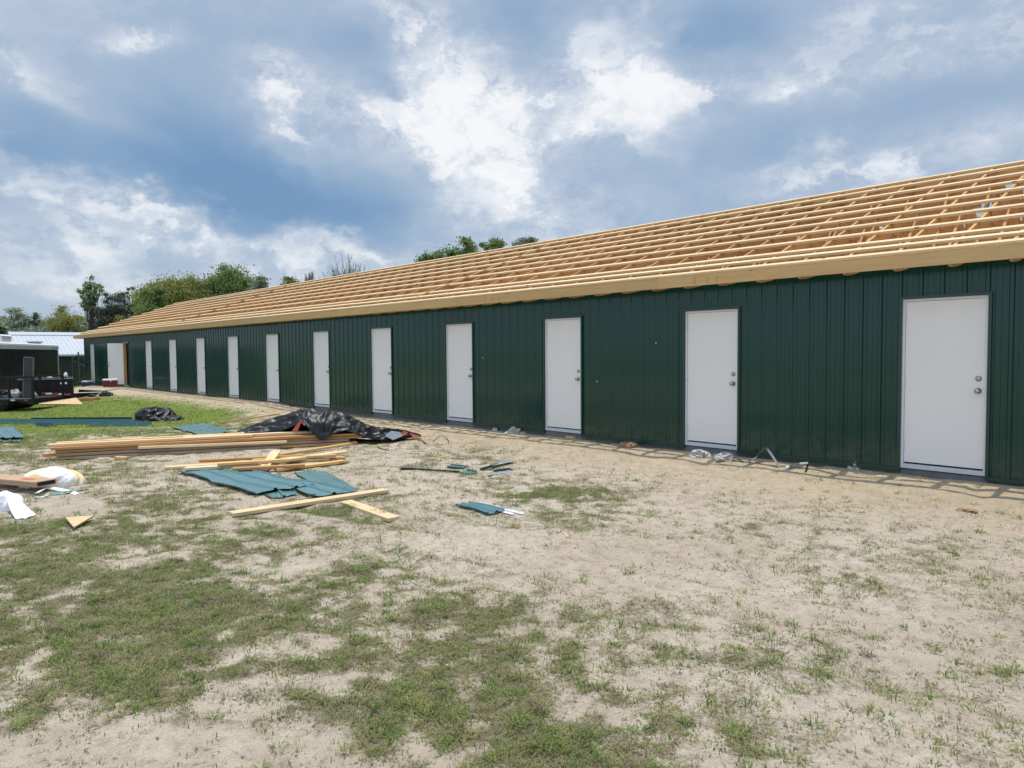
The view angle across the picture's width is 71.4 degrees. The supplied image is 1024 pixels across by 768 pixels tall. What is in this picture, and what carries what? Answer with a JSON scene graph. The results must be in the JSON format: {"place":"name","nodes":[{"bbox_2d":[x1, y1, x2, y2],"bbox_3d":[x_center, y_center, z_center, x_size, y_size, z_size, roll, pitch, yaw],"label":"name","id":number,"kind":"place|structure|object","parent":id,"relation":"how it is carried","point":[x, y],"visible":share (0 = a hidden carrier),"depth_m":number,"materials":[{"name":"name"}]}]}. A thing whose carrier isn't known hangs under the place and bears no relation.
{"place":"outdoors","nodes":[
{"label":"outdoors","id":0,"kind":"place"},
{"bbox_2d":[0,385,1023,767],"bbox_3d":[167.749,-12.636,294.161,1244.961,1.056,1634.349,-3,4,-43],"label":"ground","id":1,"kind":"structure","parent":0,"point":[240,735],"depth_m":4.71,"materials":[{"name":"sand"}]},
{"bbox_2d":[0,318,11,334],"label":"tree","id":2,"kind":"object","parent":1,"relation":"on","point":[5,326],"visible":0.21,"depth_m":103.72,"materials":[{"name":"green plant"}]},
{"bbox_2d":[0,436,20,441],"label":"metal sheet","id":3,"kind":"object","parent":1,"relation":"on","point":[13,440],"visible":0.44,"depth_m":15.04,"materials":[{"name":"green metal"}]},
{"bbox_2d":[0,426,23,437],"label":"metal sheet","id":4,"kind":"object","parent":3,"relation":"on","point":[9,432],"visible":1,"depth_m":16.12,"materials":[{"name":"green metal"}]},
{"bbox_2d":[0,490,24,511],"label":"plastic sack","id":5,"kind":"object","parent":1,"relation":"on","point":[5,495],"visible":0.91,"depth_m":7.77,"materials":[{"name":"white"}]},
{"bbox_2d":[0,307,31,330],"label":"tree","id":6,"kind":"object","parent":1,"relation":"on","point":[15,319],"visible":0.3,"depth_m":110.67,"materials":[{"name":"green plant"}]},
{"bbox_2d":[7,492,35,518],"bbox_3d":[-5.306,1.297,7.666,0.202,0.160,0.946,-3,4,-43],"label":"plastic sack","id":7,"kind":"object","parent":1,"relation":"on","point":[19,510],"visible":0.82,"depth_m":7.50,"materials":[{"name":"white"}]},
{"bbox_2d":[0,474,55,486],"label":"board","id":8,"kind":"object","parent":1,"relation":"on","point":[16,480],"visible":1,"depth_m":8.80,"materials":[{"name":"brown wood"}]},
{"bbox_2d":[0,334,58,391],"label":"enclosed trailer","id":9,"kind":"object","parent":1,"relation":"on","point":[46,356],"visible":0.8,"depth_m":34.38,"materials":[{"name":"black metal"}]},
{"bbox_2d":[0,357,63,410],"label":"utility trailer","id":10,"kind":"object","parent":1,"relation":"on","point":[28,399],"visible":0.98,"depth_m":25.70,"materials":[{"name":"black paint"}]},
{"bbox_2d":[11,389,19,397],"bbox_3d":[-18.299,0.351,26.246,0.409,0.319,0.281,0,3,7],"label":"bucket pile","id":11,"kind":"object","parent":10,"relation":"on","point":[15,393],"visible":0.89,"depth_m":26.18,"materials":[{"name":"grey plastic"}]},
{"bbox_2d":[24,312,43,331],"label":"tree","id":12,"kind":"object","parent":1,"relation":"on","point":[35,321],"visible":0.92,"depth_m":95.34,"materials":[{"name":"green plant"}]},
{"bbox_2d":[7,331,82,334],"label":"barn","id":13,"kind":"structure","parent":1,"relation":"on","point":[42,333],"depth_m":73.23,"materials":[{"name":"white metal"}]},
{"bbox_2d":[10,325,83,331],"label":"woods","id":14,"kind":"object","parent":1,"relation":"on","point":[32,329],"depth_m":90.08,"materials":[{"name":"green plant"}]},
{"bbox_2d":[11,335,84,386],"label":"barn","id":15,"kind":"structure","parent":1,"relation":"on","point":[69,346],"depth_m":54.73,"materials":[{"name":"white metal"}]},
{"bbox_2d":[18,466,85,488],"bbox_3d":[-5.947,1.190,9.204,0.763,0.231,0.548,-1,3,-5],"label":"plastic sack","id":16,"kind":"object","parent":1,"relation":"on","point":[63,477],"visible":0.77,"depth_m":9.09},
{"bbox_2d":[36,487,77,494],"bbox_3d":[-5.489,1.303,8.692,0.508,0.056,0.311,-1,3,-7],"label":"strap","id":17,"kind":"object","parent":1,"relation":"on","point":[62,489],"visible":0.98,"depth_m":8.71,"materials":[{"name":"white plastic"}]},
{"bbox_2d":[38,397,82,404],"bbox_3d":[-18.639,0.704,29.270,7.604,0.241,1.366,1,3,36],"label":"plywood sheet","id":18,"kind":"object","parent":1,"relation":"on","point":[68,401],"visible":0.57,"depth_m":28.50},
{"bbox_2d":[17,377,108,402],"bbox_3d":[-18.982,0.241,30.271,3.221,1.055,1.900,-2,3,-31],"label":"dump trailer","id":19,"kind":"object","parent":1,"relation":"on","point":[51,386],"visible":0.65,"depth_m":29.41,"materials":[{"name":"black paint"}]},
{"bbox_2d":[39,305,88,331],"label":"tree","id":20,"kind":"object","parent":1,"relation":"on","point":[63,320],"visible":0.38,"depth_m":92.26,"materials":[{"name":"green plant"}]},
{"bbox_2d":[0,419,134,421],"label":"trim strip","id":21,"kind":"object","parent":1,"relation":"on","point":[123,420],"depth_m":19.89,"materials":[{"name":"green metal"}]},
{"bbox_2d":[0,421,151,423],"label":"trim strip","id":22,"kind":"object","parent":1,"relation":"on","point":[73,422],"depth_m":19.18,"materials":[{"name":"green metal"}]},
{"bbox_2d":[72,352,84,383],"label":"scaffold","id":23,"kind":"object","parent":1,"relation":"on","point":[80,379],"visible":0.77,"depth_m":48.97,"materials":[{"name":"metal"}]},
{"bbox_2d":[65,515,93,527],"bbox_3d":[-4.270,1.337,6.896,0.265,0.026,0.437,-1,3,-10],"label":"plywood offcut","id":24,"kind":"object","parent":1,"relation":"on","point":[75,521],"visible":1,"depth_m":6.97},
{"bbox_2d":[31,417,131,418],"bbox_3d":[-12.283,0.976,20.246,3.419,0.052,0.077,-1,2,13],"label":"trim strip","id":25,"kind":"object","parent":1,"relation":"on","point":[87,418],"depth_m":20.22,"materials":[{"name":"green metal"}]},
{"bbox_2d":[68,317,101,331],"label":"tree","id":26,"kind":"object","parent":1,"relation":"on","point":[74,329],"visible":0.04,"depth_m":88.50,"materials":[{"name":"green plant"}]},
{"bbox_2d":[78,397,99,400],"bbox_3d":[-16.625,0.589,28.022,1.381,0.120,0.250,-1,2,37],"label":"wood block","id":27,"kind":"object","parent":1,"relation":"on","point":[88,398],"depth_m":27.77,"materials":[{"name":"beige wood"}]},
{"bbox_2d":[75,274,104,330],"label":"tree","id":28,"kind":"object","parent":1,"relation":"on","point":[90,299],"visible":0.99,"depth_m":87.14,"materials":[{"name":"green plant"}]},
{"bbox_2d":[102,379,117,386],"bbox_3d":[-17.925,-0.050,31.805,0.625,0.360,0.332,-2,3,-36],"label":"cooler","id":29,"kind":"object","parent":1,"relation":"on","point":[109,382],"visible":1,"depth_m":31.68,"materials":[{"name":"red plastic"}]},
{"bbox_2d":[95,290,131,326],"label":"tree","id":30,"kind":"object","parent":1,"relation":"on","point":[109,309],"visible":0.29,"depth_m":90.63,"materials":[{"name":"green plant"}]},
{"bbox_2d":[85,424,147,425],"bbox_3d":[-10.030,1.040,18.072,1.806,0.050,0.126,-1,2,15],"label":"trim strip","id":31,"kind":"object","parent":1,"relation":"on","point":[117,424],"depth_m":18.06,"materials":[{"name":"green metal"}]},
{"bbox_2d":[114,456,128,459],"bbox_3d":[-6.295,1.195,11.492,0.188,0.050,0.100,2,3,5],"label":"wood block","id":32,"kind":"object","parent":1,"relation":"on","point":[121,457],"depth_m":11.45,"materials":[{"name":"brown wood"}]},
{"bbox_2d":[119,286,135,318],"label":"tree","id":33,"kind":"object","parent":1,"relation":"on","point":[125,309],"visible":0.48,"depth_m":89.17,"materials":[{"name":"green plant"}]},
{"bbox_2d":[99,460,172,460],"bbox_3d":[-6.013,1.224,11.383,1.290,0.014,0.014,-1,3,9],"label":"stick","id":34,"kind":"object","parent":1,"relation":"on","point":[137,460],"visible":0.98,"depth_m":11.37,"materials":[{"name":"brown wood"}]},
{"bbox_2d":[128,285,171,318],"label":"tree","id":35,"kind":"object","parent":1,"relation":"on","point":[147,302],"visible":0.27,"depth_m":65.41,"materials":[{"name":"green plant"}]},
{"bbox_2d":[134,406,176,421],"bbox_3d":[-9.995,0.823,19.918,1.118,0.394,1.068,-1,3,-21],"label":"black bundle","id":36,"kind":"object","parent":1,"relation":"on","point":[149,414],"visible":0.93,"depth_m":19.64,"materials":[{"name":"black plastic"}]},
{"bbox_2d":[120,270,210,317],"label":"tree","id":37,"kind":"object","parent":1,"relation":"on","point":[179,290],"visible":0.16,"depth_m":69.89,"materials":[{"name":"green plant"}]},
{"bbox_2d":[155,415,183,421],"bbox_3d":[-9.458,0.934,19.664,0.791,0.157,0.654,0,3,11],"label":"black bundle","id":38,"kind":"object","parent":1,"relation":"on","point":[171,417],"visible":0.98,"depth_m":19.52,"materials":[{"name":"black plastic"}]},
{"bbox_2d":[74,446,279,459],"bbox_3d":[-5.618,1.167,12.125,3.180,0.044,0.040,-2,3,-19],"label":"board","id":39,"kind":"object","parent":1,"relation":"on","point":[183,452],"visible":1,"depth_m":12.11,"materials":[{"name":"brown wood"}]},
{"bbox_2d":[171,423,231,434],"bbox_3d":[-7.257,1.033,16.494,0.820,0.084,3.156,-2,3,-35],"label":"metal sheet","id":40,"kind":"object","parent":1,"relation":"on","point":[207,428],"visible":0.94,"depth_m":16.38,"materials":[{"name":"green metal"}]},
{"bbox_2d":[55,441,356,459],"bbox_3d":[-5.144,1.139,12.377,4.820,0.043,0.140,-2,3,-19],"label":"board","id":41,"kind":"object","parent":1,"relation":"on","point":[281,446],"visible":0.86,"depth_m":12.49,"materials":[{"name":"beige wood"}]},
{"bbox_2d":[56,439,348,456],"bbox_3d":[-5.197,1.089,12.344,4.640,0.043,0.140,-2,3,-19],"label":"board","id":42,"kind":"object","parent":41,"relation":"on","point":[162,449],"visible":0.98,"depth_m":12.10,"materials":[{"name":"brown wood"}]},
{"bbox_2d":[138,440,286,448],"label":"board","id":43,"kind":"object","parent":42,"relation":"on","point":[210,444],"visible":1,"depth_m":12.26,"materials":[{"name":"brown wood"}]},
{"bbox_2d":[188,261,270,298],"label":"tree","id":44,"kind":"object","parent":1,"relation":"on","point":[230,281],"visible":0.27,"depth_m":71.38,"materials":[{"name":"green plant"}]},
{"bbox_2d":[164,457,329,469],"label":"board","id":45,"kind":"object","parent":1,"relation":"on","point":[304,460],"visible":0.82,"depth_m":10.70,"materials":[{"name":"brown wood"}]},
{"bbox_2d":[252,454,335,459],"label":"board","id":46,"kind":"object","parent":45,"relation":"on","point":[320,456],"visible":0.68,"depth_m":10.92,"materials":[{"name":"brown wood"}]},
{"bbox_2d":[220,413,279,423],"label":"board","id":47,"kind":"object","parent":1,"relation":"on","point":[250,418],"visible":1,"depth_m":18.33,"materials":[{"name":"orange wood"}]},
{"bbox_2d":[243,273,271,291],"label":"tree","id":48,"kind":"object","parent":1,"relation":"on","point":[260,282],"visible":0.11,"depth_m":68.70,"materials":[{"name":"green plant"}]},
{"bbox_2d":[199,453,318,462],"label":"board","id":49,"kind":"object","parent":1,"relation":"on","point":[226,459],"visible":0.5,"depth_m":11.24,"materials":[{"name":"beige wood"}]},
{"bbox_2d":[197,456,344,463],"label":"board","id":50,"kind":"object","parent":1,"relation":"on","point":[338,458],"visible":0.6,"depth_m":11.03,"materials":[{"name":"beige wood"}]},
{"bbox_2d":[273,450,347,462],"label":"board","id":51,"kind":"object","parent":50,"relation":"on","point":[334,452],"visible":0.62,"depth_m":11.11,"materials":[{"name":"brown wood"}]},
{"bbox_2d":[261,473,296,497],"bbox_3d":[-2.985,1.268,8.986,0.586,0.067,1.774,-2,3,-34],"label":"metal sheet","id":52,"kind":"object","parent":1,"relation":"on","point":[273,493],"visible":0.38,"depth_m":8.41,"materials":[{"name":"green metal"}]},
{"bbox_2d":[177,467,314,493],"bbox_3d":[-3.571,1.224,9.443,0.846,0.072,2.553,-3,4,-43],"label":"metal sheet","id":53,"kind":"object","parent":52,"relation":"on","point":[252,481],"visible":0.86,"depth_m":9.26,"materials":[{"name":"green metal"}]},
{"bbox_2d":[184,463,257,470],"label":"board","id":54,"kind":"object","parent":53,"relation":"on","point":[208,467],"visible":0.78,"depth_m":10.10,"materials":[{"name":"brown wood"}]},
{"bbox_2d":[217,458,289,465],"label":"board","id":55,"kind":"object","parent":54,"relation":"on","point":[253,461],"visible":1,"depth_m":10.22,"materials":[{"name":"brown wood"}]},
{"bbox_2d":[232,463,304,470],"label":"board","id":56,"kind":"object","parent":53,"relation":"on","point":[267,467],"visible":1,"depth_m":10.05,"materials":[{"name":"beige wood"}]},
{"bbox_2d":[259,450,280,470],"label":"board","id":57,"kind":"object","parent":56,"relation":"on","point":[273,454],"visible":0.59,"depth_m":10.62,"materials":[{"name":"brown wood"}]},
{"bbox_2d":[279,274,301,285],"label":"tree","id":58,"kind":"object","parent":1,"relation":"on","point":[288,280],"visible":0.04,"depth_m":76.77,"materials":[{"name":"green plant"}]},
{"bbox_2d":[274,460,340,470],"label":"board","id":59,"kind":"object","parent":1,"relation":"on","point":[313,465],"visible":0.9,"depth_m":10.43,"materials":[{"name":"brown wood"}]},
{"bbox_2d":[229,488,388,516],"bbox_3d":[-2.191,1.302,7.906,1.832,0.038,0.140,-3,3,-41],"label":"board","id":60,"kind":"object","parent":1,"relation":"on","point":[260,509],"visible":1,"depth_m":7.79,"materials":[{"name":"brown wood"}]},
{"bbox_2d":[304,272,314,280],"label":"bare tree","id":61,"kind":"object","parent":1,"relation":"on","point":[310,277],"visible":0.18,"depth_m":69.55,"materials":[{"name":"grey plant"}]},
{"bbox_2d":[279,443,351,454],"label":"board","id":62,"kind":"object","parent":1,"relation":"on","point":[316,449],"visible":0.82,"depth_m":12.00,"materials":[{"name":"brown wood"}]},
{"bbox_2d":[295,470,356,494],"bbox_3d":[-2.426,1.247,9.236,0.400,0.057,1.901,-2,3,-29],"label":"metal sheet","id":63,"kind":"object","parent":1,"relation":"on","point":[324,476],"visible":0.81,"depth_m":9.38,"materials":[{"name":"green metal"}]},
{"bbox_2d":[290,482,352,495],"bbox_3d":[-2.347,1.260,8.575,0.421,0.058,0.958,-3,4,-43],"label":"metal sheet","id":64,"kind":"object","parent":63,"relation":"on","point":[321,489],"visible":1,"depth_m":8.53,"materials":[{"name":"green metal"}]},
{"bbox_2d":[235,408,422,440],"bbox_3d":[-3.452,0.782,13.477,3.361,0.690,1.323,-2,3,-23],"label":"plastic sheet","id":65,"kind":"object","parent":1,"relation":"on","point":[321,424],"visible":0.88,"depth_m":13.13,"materials":[{"name":"black plastic"}]},
{"bbox_2d":[322,253,369,277],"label":"bare tree","id":66,"kind":"object","parent":1,"relation":"on","point":[353,270],"visible":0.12,"depth_m":66.66,"materials":[{"name":"grey plant"}]},
{"bbox_2d":[340,500,399,521],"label":"board","id":67,"kind":"object","parent":1,"relation":"on","point":[376,512],"visible":0.9,"depth_m":7.37,"materials":[{"name":"brown wood"}]},
{"bbox_2d":[414,249,445,261],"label":"tree","id":68,"kind":"object","parent":1,"relation":"on","point":[426,256],"visible":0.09,"depth_m":51.15,"materials":[{"name":"green plant"}]},
{"bbox_2d":[401,467,459,472],"bbox_3d":[-1.156,1.200,9.948,0.889,0.021,0.056,1,3,16],"label":"trim strip","id":69,"kind":"object","parent":1,"relation":"on","point":[404,468],"depth_m":9.95,"materials":[{"name":"green metal"}]},
{"bbox_2d":[436,236,481,258],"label":"tree","id":70,"kind":"object","parent":1,"relation":"on","point":[468,246],"visible":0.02,"depth_m":49.05,"materials":[{"name":"green plant"}]},
{"bbox_2d":[458,469,476,473],"bbox_3d":[-0.610,1.204,9.820,0.207,0.030,0.166,4,5,42],"label":"metal scrap","id":71,"kind":"object","parent":1,"relation":"on","point":[470,471],"visible":1,"depth_m":9.83,"materials":[{"name":"green metal"}]},
{"bbox_2d":[455,501,504,513],"bbox_3d":[-0.348,1.298,7.517,0.228,0.039,0.569,-3,4,-43],"label":"metal sheet","id":72,"kind":"object","parent":1,"relation":"on","point":[486,508],"visible":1,"depth_m":7.49,"materials":[{"name":"green metal"}]},
{"bbox_2d":[479,235,507,251],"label":"tree","id":73,"kind":"object","parent":1,"relation":"on","point":[495,243],"visible":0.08,"depth_m":52.87,"materials":[{"name":"green plant"}]},
{"bbox_2d":[487,470,510,474],"bbox_3d":[-0.166,1.208,9.707,0.365,0.021,0.066,-4,4,-24],"label":"trim strip","id":74,"kind":"object","parent":1,"relation":"on","point":[502,472],"depth_m":9.72,"materials":[{"name":"metal"}]},
{"bbox_2d":[480,502,523,513],"bbox_3d":[-0.130,1.308,7.542,0.041,0.015,0.717,-3,4,-41],"label":"trim strip","id":75,"kind":"object","parent":1,"relation":"on","point":[512,510],"depth_m":7.42,"materials":[{"name":"white metal"}]},
{"bbox_2d":[0,429,1023,767],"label":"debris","id":76,"kind":"object","parent":1,"relation":"on","point":[542,603],"visible":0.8,"depth_m":4.71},
{"bbox_2d":[504,426,526,433],"bbox_3d":[0.078,0.893,13.783,0.459,0.134,0.300,0,3,8],"label":"plastic bag","id":77,"kind":"object","parent":1,"relation":"on","point":[513,430],"visible":0.96,"depth_m":13.70,"materials":[{"name":"grey"}]},
{"bbox_2d":[509,236,538,246],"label":"tree","id":78,"kind":"object","parent":1,"relation":"on","point":[522,241],"visible":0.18,"depth_m":57.39,"materials":[{"name":"green plant"}]},
{"bbox_2d":[73,160,1023,485],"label":"building","id":79,"kind":"structure","parent":1,"relation":"on","point":[835,328],"depth_m":11.34,"materials":[{"name":"green painted corrugated metal"},{"name":"pine wood"},{"name":"white paint"}]},
{"bbox_2d":[89,344,95,382],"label":"door","id":80,"kind":"structure","parent":79,"relation":"in","point":[92,347],"depth_m":38.32,"materials":[{"name":"white paint"}]},
{"bbox_2d":[107,343,123,383],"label":"door","id":81,"kind":"structure","parent":79,"relation":"in","point":[115,350],"depth_m":33.90,"materials":[{"name":"white paint"}]},
{"bbox_2d":[144,340,152,388],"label":"door","id":82,"kind":"structure","parent":79,"relation":"in","point":[148,348],"depth_m":31.02,"materials":[{"name":"white paint"}]},
{"bbox_2d":[168,339,177,390],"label":"door","id":83,"kind":"structure","parent":79,"relation":"in","point":[172,349],"depth_m":28.70,"materials":[{"name":"white paint"}]},
{"bbox_2d":[195,337,206,393],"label":"door","id":84,"kind":"structure","parent":79,"relation":"in","point":[200,354],"depth_m":26.38,"materials":[{"name":"white paint"}]},
{"bbox_2d":[227,335,239,397],"bbox_3d":[-9.372,-0.590,24.067,0.152,2.086,0.965,-3,4,-43],"label":"door","id":85,"kind":"structure","parent":79,"relation":"in","point":[232,342],"depth_m":24.13,"materials":[{"name":"white paint"}]},
{"bbox_2d":[265,333,280,401],"bbox_3d":[-7.291,-0.506,21.812,0.152,2.086,0.964,-3,4,-43],"label":"door","id":86,"kind":"structure","parent":79,"relation":"in","point":[272,366],"depth_m":21.86,"materials":[{"name":"white paint"}]},
{"bbox_2d":[312,330,330,407],"bbox_3d":[-5.191,-0.422,19.538,0.152,2.086,0.964,-3,4,-43],"label":"door","id":87,"kind":"structure","parent":79,"relation":"in","point":[320,339],"depth_m":19.58,"materials":[{"name":"white paint"}]},
{"bbox_2d":[370,326,393,413],"bbox_3d":[-3.136,-0.339,17.312,0.152,2.086,0.964,-3,4,-43],"label":"door","id":88,"kind":"structure","parent":79,"relation":"in","point":[381,344],"depth_m":17.34,"materials":[{"name":"white paint"}]},
{"bbox_2d":[444,322,474,422],"bbox_3d":[-1.089,-0.256,15.094,0.152,2.086,0.964,-3,4,-43],"label":"door","id":89,"kind":"structure","parent":79,"relation":"in","point":[459,336],"depth_m":15.11,"materials":[{"name":"white paint"}]},
{"bbox_2d":[543,315,582,433],"bbox_3d":[0.940,-0.174,12.896,0.152,2.086,0.964,-3,4,-43],"label":"door","id":90,"kind":"structure","parent":79,"relation":"in","point":[563,337],"depth_m":12.90,"materials":[{"name":"white paint"}]},
{"bbox_2d":[682,306,740,449],"bbox_3d":[2.993,-0.092,10.672,0.152,2.086,0.965,-3,4,-43],"label":"door","id":91,"kind":"structure","parent":79,"relation":"in","point":[711,338],"depth_m":10.67,"materials":[{"name":"white paint"}]},
{"bbox_2d":[897,292,992,476],"bbox_3d":[5.088,-0.007,8.403,0.152,2.086,0.964,-3,4,-43],"label":"door","id":92,"kind":"structure","parent":79,"relation":"in","point":[945,344],"depth_m":8.38,"materials":[{"name":"white paint"}]},
{"bbox_2d":[618,441,637,447],"bbox_3d":[1.878,0.979,11.537,0.235,0.104,0.330,-8,8,-71],"label":"paper bag","id":93,"kind":"object","parent":1,"relation":"on","point":[627,444],"visible":1,"depth_m":11.49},
{"bbox_2d":[688,449,711,457],"bbox_3d":[2.775,1.016,10.508,0.316,0.113,0.309,-3,4,-43],"label":"plastic bag","id":94,"kind":"object","parent":1,"relation":"on","point":[699,453],"visible":1,"depth_m":10.44,"materials":[{"name":"grey"}]},
{"bbox_2d":[712,451,734,461],"bbox_3d":[3.025,1.022,10.161,0.315,0.134,0.354,1,3,26],"label":"plastic bag","id":95,"kind":"object","parent":1,"relation":"on","point":[724,456],"visible":1,"depth_m":10.04,"materials":[{"name":"grey"}]},
{"bbox_2d":[747,447,779,466],"bbox_3d":[3.434,0.979,9.671,0.132,0.231,0.504,-2,3,-36],"label":"strap","id":96,"kind":"object","parent":1,"relation":"on","point":[773,457],"visible":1,"depth_m":9.59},
{"bbox_2d":[957,508,976,512],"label":"leaf litter","id":97,"kind":"object","parent":1,"relation":"on","point":[967,510],"visible":1,"depth_m":7.11,"materials":[{"name":"brown plant"}]},
{"label":"board","id":98,"kind":"object","parent":1,"relation":"on","visible":0},
{"bbox_2d":[42,452,70,456],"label":"board","id":99,"kind":"object","parent":98,"relation":"on","point":[48,454],"visible":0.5,"depth_m":11.66,"materials":[{"name":"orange wood"}]},
{"bbox_2d":[56,435,361,452],"bbox_3d":[-5.106,1.035,12.428,4.910,0.045,0.141,-2,3,-19],"label":"board","id":100,"kind":"object","parent":99,"relation":"on","point":[136,447],"visible":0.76,"depth_m":12.38,"materials":[{"name":"orange wood"}]},
{"bbox_2d":[51,433,361,449],"bbox_3d":[-5.128,0.985,12.396,4.970,0.045,0.140,-2,3,-19],"label":"board","id":101,"kind":"object","parent":100,"relation":"on","point":[190,441],"visible":1,"depth_m":12.22,"materials":[{"name":"orange wood"}]},
{"bbox_2d":[47,434,252,446],"bbox_3d":[-6.090,0.958,12.149,3.150,0.043,0.140,-2,3,-19],"label":"board","id":102,"kind":"object","parent":101,"relation":"on","point":[146,440],"visible":1,"depth_m":12.08,"materials":[{"name":"brown wood"}]},
{"bbox_2d":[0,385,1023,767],"bbox_3d":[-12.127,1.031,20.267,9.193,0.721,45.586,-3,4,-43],"label":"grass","id":103,"kind":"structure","parent":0,"point":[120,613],"depth_m":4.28,"materials":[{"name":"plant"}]},
{"bbox_2d":[0,0,1023,328],"label":"sky","id":104,"kind":"structure","parent":0,"point":[140,139],"materials":[{"name":"blue"}]},
{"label":"board","id":105,"kind":"object","parent":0,"visible":0},
{"bbox_2d":[142,432,351,442],"bbox_3d":[-5.175,0.983,12.567,4.850,0.043,0.140,-2,3,-19],"label":"board","id":106,"kind":"object","parent":105,"relation":"on","point":[276,435],"visible":0.1,"depth_m":12.90,"materials":[{"name":"orange wood"}]},
{"bbox_2d":[184,431,312,436],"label":"board","id":107,"kind":"object","parent":106,"relation":"on","point":[281,433],"visible":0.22,"depth_m":12.88,"materials":[{"name":"brown wood"}]},
{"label":"board","id":108,"kind":"object","parent":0,"visible":0},
{"bbox_2d":[56,432,244,442],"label":"board","id":109,"kind":"object","parent":108,"relation":"on","point":[147,437],"visible":0.52,"depth_m":12.36,"materials":[{"name":"brown wood"}]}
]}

